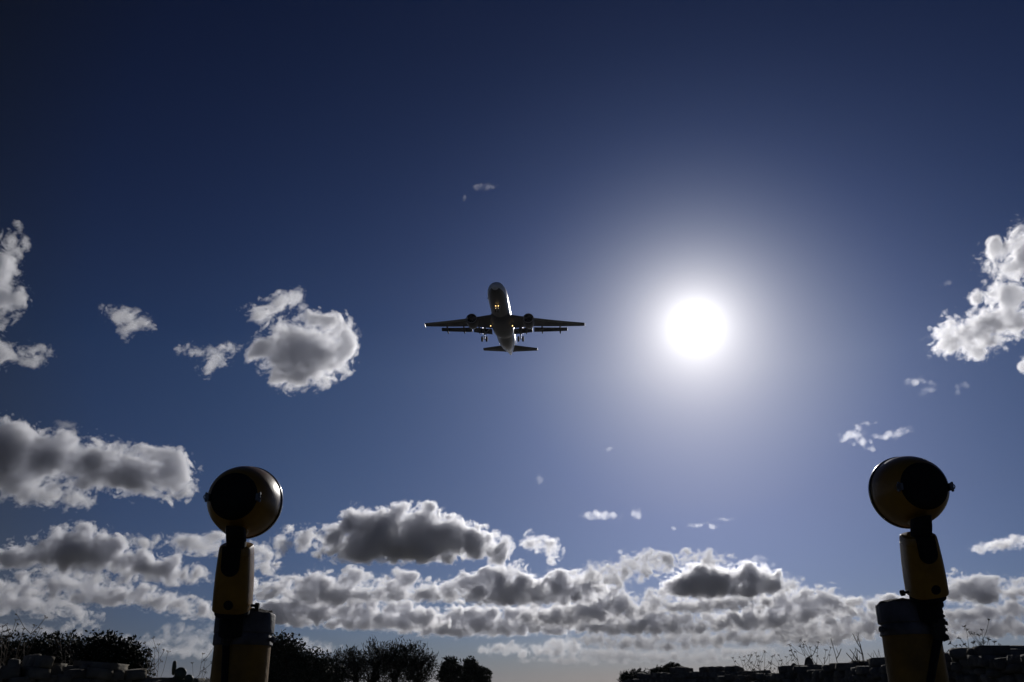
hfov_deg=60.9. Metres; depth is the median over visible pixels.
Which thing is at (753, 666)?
dry weed
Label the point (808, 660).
boulder
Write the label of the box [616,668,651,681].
distant shrub
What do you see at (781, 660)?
dry weed
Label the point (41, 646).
evergreen shrub
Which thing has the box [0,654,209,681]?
rubble wall
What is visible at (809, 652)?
dry weed
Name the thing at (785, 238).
sky
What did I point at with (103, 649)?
evergreen shrub
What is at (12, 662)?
stone block
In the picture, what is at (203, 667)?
dry weed
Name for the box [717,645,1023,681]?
rubble wall
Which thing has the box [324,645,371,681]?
feathery tree
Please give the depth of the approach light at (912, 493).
2.69 m
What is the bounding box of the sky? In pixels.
[0,0,1023,681]
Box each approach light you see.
[203,466,282,681]
[868,456,955,681]
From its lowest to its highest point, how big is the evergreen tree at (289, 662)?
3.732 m
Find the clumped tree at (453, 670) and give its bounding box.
[434,655,492,681]
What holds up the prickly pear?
on the ground
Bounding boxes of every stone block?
[7,658,20,666]
[53,663,66,666]
[73,660,128,669]
[78,664,87,668]
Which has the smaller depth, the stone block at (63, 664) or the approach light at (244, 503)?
the approach light at (244, 503)
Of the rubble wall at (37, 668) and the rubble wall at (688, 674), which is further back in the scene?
the rubble wall at (688, 674)
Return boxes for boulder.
[804,657,813,665]
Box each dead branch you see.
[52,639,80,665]
[846,633,864,665]
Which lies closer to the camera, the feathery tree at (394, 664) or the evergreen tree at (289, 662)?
the evergreen tree at (289, 662)
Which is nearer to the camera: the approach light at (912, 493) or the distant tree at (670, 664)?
the approach light at (912, 493)
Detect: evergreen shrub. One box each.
[0,629,99,665]
[65,629,155,676]
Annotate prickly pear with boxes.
[172,661,192,681]
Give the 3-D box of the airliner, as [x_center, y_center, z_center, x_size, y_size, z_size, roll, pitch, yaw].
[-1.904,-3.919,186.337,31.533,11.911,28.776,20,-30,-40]
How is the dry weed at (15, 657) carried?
on the ground
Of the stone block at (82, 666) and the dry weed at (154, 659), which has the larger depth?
the dry weed at (154, 659)
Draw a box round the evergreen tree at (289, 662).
[268,629,352,681]
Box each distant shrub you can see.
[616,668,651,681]
[649,665,668,672]
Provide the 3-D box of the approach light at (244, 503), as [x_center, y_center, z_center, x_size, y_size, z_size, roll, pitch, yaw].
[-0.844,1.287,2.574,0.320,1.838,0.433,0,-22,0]
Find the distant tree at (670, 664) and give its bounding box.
[661,661,683,672]
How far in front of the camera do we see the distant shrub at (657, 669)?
46.63 m
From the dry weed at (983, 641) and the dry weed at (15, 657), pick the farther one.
the dry weed at (15, 657)
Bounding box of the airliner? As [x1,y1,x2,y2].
[424,282,583,354]
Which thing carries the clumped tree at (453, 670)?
on the ground
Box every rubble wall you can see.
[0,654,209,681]
[622,665,770,681]
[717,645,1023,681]
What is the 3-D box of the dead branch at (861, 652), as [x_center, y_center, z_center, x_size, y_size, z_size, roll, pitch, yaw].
[3.933,4.142,9.489,0.247,1.812,0.325,-21,-30,41]
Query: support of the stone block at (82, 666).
on the rubble wall at (37, 668)
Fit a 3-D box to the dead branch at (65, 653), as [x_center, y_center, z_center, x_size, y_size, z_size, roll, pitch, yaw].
[-8.636,6.859,16.631,0.911,2.256,0.335,-3,-23,8]
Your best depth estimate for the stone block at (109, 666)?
8.39 m
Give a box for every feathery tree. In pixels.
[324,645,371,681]
[355,636,439,681]
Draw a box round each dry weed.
[0,613,47,665]
[137,636,170,676]
[192,649,212,680]
[731,650,780,681]
[772,651,795,665]
[788,640,832,672]
[948,619,1000,647]

